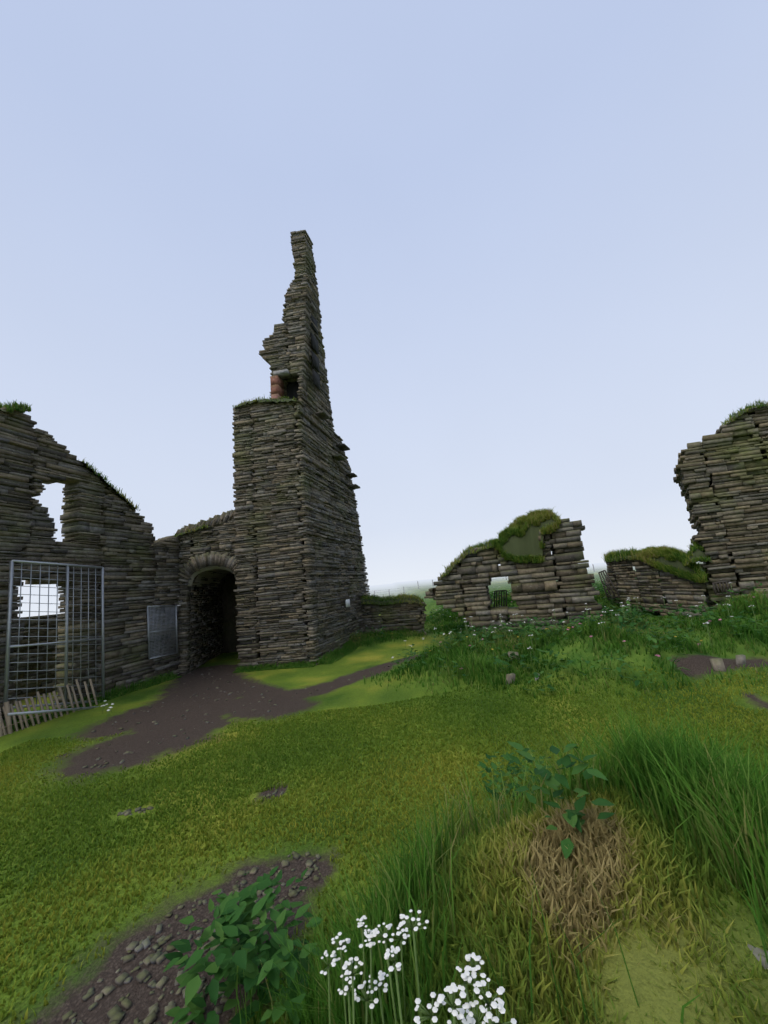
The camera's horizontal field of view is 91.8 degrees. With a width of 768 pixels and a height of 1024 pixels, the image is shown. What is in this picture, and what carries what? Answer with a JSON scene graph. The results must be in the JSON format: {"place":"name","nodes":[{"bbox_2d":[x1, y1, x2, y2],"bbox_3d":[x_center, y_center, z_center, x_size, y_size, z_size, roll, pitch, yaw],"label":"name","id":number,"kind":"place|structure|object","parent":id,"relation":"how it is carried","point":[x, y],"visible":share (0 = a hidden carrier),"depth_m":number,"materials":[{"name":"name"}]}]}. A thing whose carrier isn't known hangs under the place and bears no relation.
{"place":"outdoors","nodes":[
{"label":"outdoors","id":0,"kind":"place"},
{"bbox_2d":[0,399,32,412],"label":"grass tuft","id":1,"kind":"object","parent":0,"point":[15,405],"depth_m":8.72,"materials":[{"name":"green plant"}]},
{"bbox_2d":[77,459,139,510],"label":"turf wall slope","id":2,"kind":"structure","parent":0,"point":[104,478],"depth_m":10.70,"materials":[{"name":"green plant"}]},
{"bbox_2d":[173,520,209,536],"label":"grass","id":3,"kind":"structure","parent":0,"point":[203,526],"depth_m":12.81,"materials":[{"name":"green plant"}]},
{"bbox_2d":[62,661,398,1023],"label":"path gravel","id":4,"kind":"structure","parent":0,"point":[116,1014],"depth_m":2.41,"materials":[{"name":"stone"}]},
{"bbox_2d":[0,561,767,1023],"bbox_3d":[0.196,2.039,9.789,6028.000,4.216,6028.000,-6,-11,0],"label":"ground","id":5,"kind":"structure","parent":0,"point":[330,683],"depth_m":4.11,"materials":[{"name":"green plant"}]},
{"bbox_2d":[10,614,62,700],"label":"wall","id":6,"kind":"structure","parent":5,"relation":"on","point":[32,673],"depth_m":11.01,"materials":[{"name":"stone"}]},
{"bbox_2d":[0,679,101,736],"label":"paling fence","id":7,"kind":"object","parent":5,"relation":"on","point":[7,707],"visible":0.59,"depth_m":8.04,"materials":[{"name":"grey wood"}]},
{"bbox_2d":[3,560,104,715],"bbox_3d":[-7.434,2.914,8.725,0.534,3.555,2.318,-8,-11,15],"label":"panel","id":8,"kind":"object","parent":5,"relation":"on","point":[9,636],"visible":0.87,"depth_m":8.70,"materials":[{"name":"grey metal"}]},
{"bbox_2d":[0,407,181,722],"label":"wall","id":9,"kind":"structure","parent":5,"relation":"on","point":[108,529],"depth_m":9.84,"materials":[{"name":"stone"}]},
{"bbox_2d":[147,605,177,658],"bbox_3d":[-6.938,3.715,11.672,0.039,1.589,1.183,-8,-11,15],"label":"panel","id":10,"kind":"object","parent":9,"relation":"attached to","point":[175,637],"visible":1,"depth_m":11.62,"materials":[{"name":"grey metal"}]},
{"bbox_2d":[3,670,181,730],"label":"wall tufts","id":11,"kind":"object","parent":5,"relation":"on","point":[115,693],"depth_m":9.91,"materials":[{"name":"green plant"}]},
{"bbox_2d":[102,700,112,718],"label":"flowers","id":12,"kind":"object","parent":5,"relation":"on","point":[109,707],"depth_m":8.30,"materials":[{"name":"white plant"}]},
{"bbox_2d":[176,518,242,674],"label":"arch wall","id":13,"kind":"structure","parent":5,"relation":"on","point":[200,618],"depth_m":12.87,"materials":[{"name":"grey stone"}]},
{"bbox_2d":[174,509,235,535],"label":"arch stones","id":14,"kind":"object","parent":13,"relation":"on","point":[229,515],"visible":0.54,"depth_m":12.88,"materials":[{"name":"grey stone"}]},
{"bbox_2d":[176,551,242,581],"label":"arch voussoirs","id":15,"kind":"object","parent":13,"relation":"attached to","point":[198,561],"visible":0.77,"depth_m":12.62,"materials":[{"name":"grey stone"}]},
{"bbox_2d":[188,566,235,586],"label":"arch soffit","id":16,"kind":"structure","parent":13,"relation":"attached to","point":[209,575],"depth_m":14.26,"materials":[{"name":"grey stone"}]},
{"bbox_2d":[189,566,234,585],"bbox_3d":[-5.805,2.132,12.672,1.776,0.587,0.184,-7,-11,6],"label":"arch underside","id":17,"kind":"object","parent":13,"relation":"attached to","point":[206,569],"visible":0.93,"depth_m":12.73,"materials":[{"name":"grey stone"}]},
{"bbox_2d":[217,574,246,652],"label":"pend end wall","id":18,"kind":"structure","parent":5,"relation":"on","point":[229,612],"depth_m":16.39,"materials":[{"name":"stone"}]},
{"bbox_2d":[162,866,330,1023],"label":"weeds","id":19,"kind":"object","parent":5,"relation":"on","point":[233,921],"visible":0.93,"depth_m":2.02,"materials":[{"name":"green plant"}]},
{"bbox_2d":[233,660,315,672],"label":"grass","id":20,"kind":"structure","parent":5,"relation":"on","point":[290,665],"depth_m":11.47,"materials":[{"name":"green plant"}]},
{"bbox_2d":[232,400,369,668],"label":"tower","id":21,"kind":"structure","parent":5,"relation":"on","point":[300,556],"depth_m":12.77,"materials":[{"name":"stone"}]},
{"bbox_2d":[232,395,298,407],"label":"grass","id":22,"kind":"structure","parent":21,"relation":"on","point":[276,401],"depth_m":13.32,"materials":[{"name":"green plant"}]},
{"bbox_2d":[270,375,283,398],"bbox_3d":[-4.067,-4.422,14.231,0.278,1.500,0.484,-8,-11,15],"label":"brick jamb","id":23,"kind":"object","parent":21,"relation":"on","point":[277,385],"visible":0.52,"depth_m":14.13,"materials":[{"name":"brown brick"}]},
{"bbox_2d":[273,369,292,378],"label":"stone lintel","id":24,"kind":"structure","parent":23,"relation":"on","point":[284,374],"depth_m":14.20,"materials":[{"name":"grey stone"}]},
{"bbox_2d":[259,230,334,430],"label":"tower","id":25,"kind":"structure","parent":21,"relation":"on","point":[286,344],"depth_m":14.78,"materials":[{"name":"stone"}]},
{"bbox_2d":[311,314,320,389],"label":"flue pockets","id":26,"kind":"object","parent":25,"relation":"attached to","point":[315,362],"visible":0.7,"depth_m":14.89,"materials":[{"name":"black"}]},
{"bbox_2d":[286,381,311,407],"bbox_3d":[-3.391,-4.445,14.808,0.963,1.800,0.198,-7,-11,6],"label":"fireplace back","id":27,"kind":"object","parent":21,"relation":"on","point":[292,389],"visible":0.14,"depth_m":14.81,"materials":[{"name":"black"}]},
{"bbox_2d":[315,410,359,489],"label":"protruding stones","id":28,"kind":"object","parent":21,"relation":"attached to","point":[323,415],"visible":1,"depth_m":15.95,"materials":[{"name":"stone"}]},
{"bbox_2d":[345,599,349,606],"bbox_3d":[-1.399,3.523,14.391,0.020,0.280,0.400,-8,-11,15],"label":"info sign","id":29,"kind":"object","parent":21,"relation":"attached to","point":[347,602],"visible":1,"depth_m":14.38,"materials":[{"name":"white"}]},
{"bbox_2d":[316,639,359,664],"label":"grass","id":30,"kind":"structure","parent":5,"relation":"on","point":[334,655],"depth_m":12.47,"materials":[{"name":"green plant"}]},
{"bbox_2d":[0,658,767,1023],"bbox_3d":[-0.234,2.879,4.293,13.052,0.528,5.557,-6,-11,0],"label":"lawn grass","id":31,"kind":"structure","parent":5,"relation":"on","point":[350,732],"depth_m":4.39,"materials":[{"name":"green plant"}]},
{"bbox_2d":[361,600,426,634],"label":"wall","id":32,"kind":"structure","parent":5,"relation":"on","point":[406,615],"depth_m":15.62,"materials":[{"name":"stone"}]},
{"bbox_2d":[360,596,425,605],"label":"grass","id":33,"kind":"structure","parent":32,"relation":"on","point":[381,602],"depth_m":15.78,"materials":[{"name":"green plant"}]},
{"bbox_2d":[361,592,423,605],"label":"turf wall blades","id":34,"kind":"object","parent":33,"relation":"on","point":[382,598],"visible":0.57,"depth_m":15.89,"materials":[{"name":"green plant"}]},
{"bbox_2d":[363,628,424,636],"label":"low tufts","id":35,"kind":"object","parent":5,"relation":"on","point":[422,633],"depth_m":15.18,"materials":[{"name":"green plant"}]},
{"bbox_2d":[320,909,516,1023],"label":"cow parsley","id":36,"kind":"object","parent":5,"relation":"on","point":[453,987],"depth_m":1.09,"materials":[{"name":"white plant"}]},
{"bbox_2d":[374,564,607,595],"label":"field fence","id":37,"kind":"object","parent":5,"relation":"on","point":[432,584],"visible":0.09,"depth_m":60.64,"materials":[{"name":"grey wood"}]},
{"bbox_2d":[228,695,767,1023],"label":"long bank grass","id":38,"kind":"structure","parent":5,"relation":"on","point":[722,801],"depth_m":1.74,"materials":[{"name":"green plant"}]},
{"bbox_2d":[424,518,603,633],"bbox_3d":[4.287,2.667,13.326,5.903,4.057,1.486,-11,-12,24],"label":"ruin","id":39,"kind":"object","parent":5,"relation":"on","point":[462,589],"visible":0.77,"depth_m":12.37,"materials":[{"name":"stone"}]},
{"bbox_2d":[438,539,494,579],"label":"grass","id":40,"kind":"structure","parent":39,"relation":"on","point":[456,561],"depth_m":13.47,"materials":[{"name":"green plant"}]},
{"bbox_2d":[490,507,560,563],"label":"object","id":41,"kind":"structure","parent":39,"relation":"on","point":[536,517],"depth_m":12.61,"materials":[{"name":"green plant"}]},
{"bbox_2d":[287,778,767,1023],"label":"grassy mound","id":42,"kind":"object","parent":5,"relation":"on","point":[503,852],"depth_m":1.43,"materials":[{"name":"green plant"}]},
{"bbox_2d":[359,615,702,659],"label":"yellow flowers","id":43,"kind":"object","parent":5,"relation":"on","point":[544,630],"depth_m":8.34,"materials":[{"name":"yellow plant"}]},
{"bbox_2d":[477,741,614,858],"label":"bank weeds","id":44,"kind":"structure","parent":5,"relation":"on","point":[572,818],"depth_m":1.79,"materials":[{"name":"green plant"}]},
{"bbox_2d":[356,580,758,669],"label":"flowers","id":45,"kind":"object","parent":5,"relation":"on","point":[585,622],"depth_m":8.33,"materials":[{"name":"plant"}]},
{"bbox_2d":[348,581,767,701],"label":"grass mound","id":46,"kind":"object","parent":5,"relation":"on","point":[460,650],"depth_m":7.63,"materials":[{"name":"green plant"}]},
{"bbox_2d":[382,591,755,675],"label":"pink flowers","id":47,"kind":"object","parent":5,"relation":"on","point":[591,637],"depth_m":7.52,"materials":[{"name":"pink plant"}]},
{"bbox_2d":[494,570,733,606],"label":"wooden hurdles","id":48,"kind":"object","parent":5,"relation":"on","point":[713,585],"visible":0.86,"depth_m":13.65,"materials":[{"name":"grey wood"}]},
{"bbox_2d":[506,651,745,684],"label":"loose stones","id":49,"kind":"object","parent":5,"relation":"on","point":[717,663],"visible":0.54,"depth_m":6.38,"materials":[{"name":"grey stone"}]},
{"bbox_2d":[605,556,707,618],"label":"wall","id":50,"kind":"structure","parent":5,"relation":"on","point":[646,584],"depth_m":12.90,"materials":[{"name":"stone"}]},
{"bbox_2d":[601,546,639,562],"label":"grass","id":51,"kind":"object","parent":50,"relation":"on","point":[622,553],"depth_m":14.33,"materials":[{"name":"green plant"}]},
{"bbox_2d":[635,545,708,582],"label":"grass","id":52,"kind":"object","parent":50,"relation":"on","point":[672,553],"visible":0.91,"depth_m":11.92,"materials":[{"name":"green plant"}]},
{"bbox_2d":[673,402,767,610],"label":"ruined stone wall","id":53,"kind":"structure","parent":5,"relation":"on","point":[721,477],"depth_m":11.19,"materials":[{"name":"stone"}]},
{"bbox_2d":[681,540,712,565],"bbox_3d":[9.643,1.229,11.591,0.810,0.820,1.969,-14,-14,37],"label":"turf stub","id":54,"kind":"object","parent":53,"relation":"on","point":[695,546],"depth_m":11.12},
{"bbox_2d":[720,399,767,424],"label":"grass","id":55,"kind":"structure","parent":53,"relation":"on","point":[749,406],"depth_m":11.55,"materials":[{"name":"green plant"}]},
{"bbox_2d":[747,871,767,968],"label":"flagstones","id":56,"kind":"object","parent":5,"relation":"on","point":[756,951],"visible":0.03,"depth_m":1.22,"materials":[{"name":"stone"}]},
{"bbox_2d":[0,0,767,616],"label":"sky","id":57,"kind":"structure","parent":0,"point":[537,230],"materials":[{"name":"blue"}]}
]}

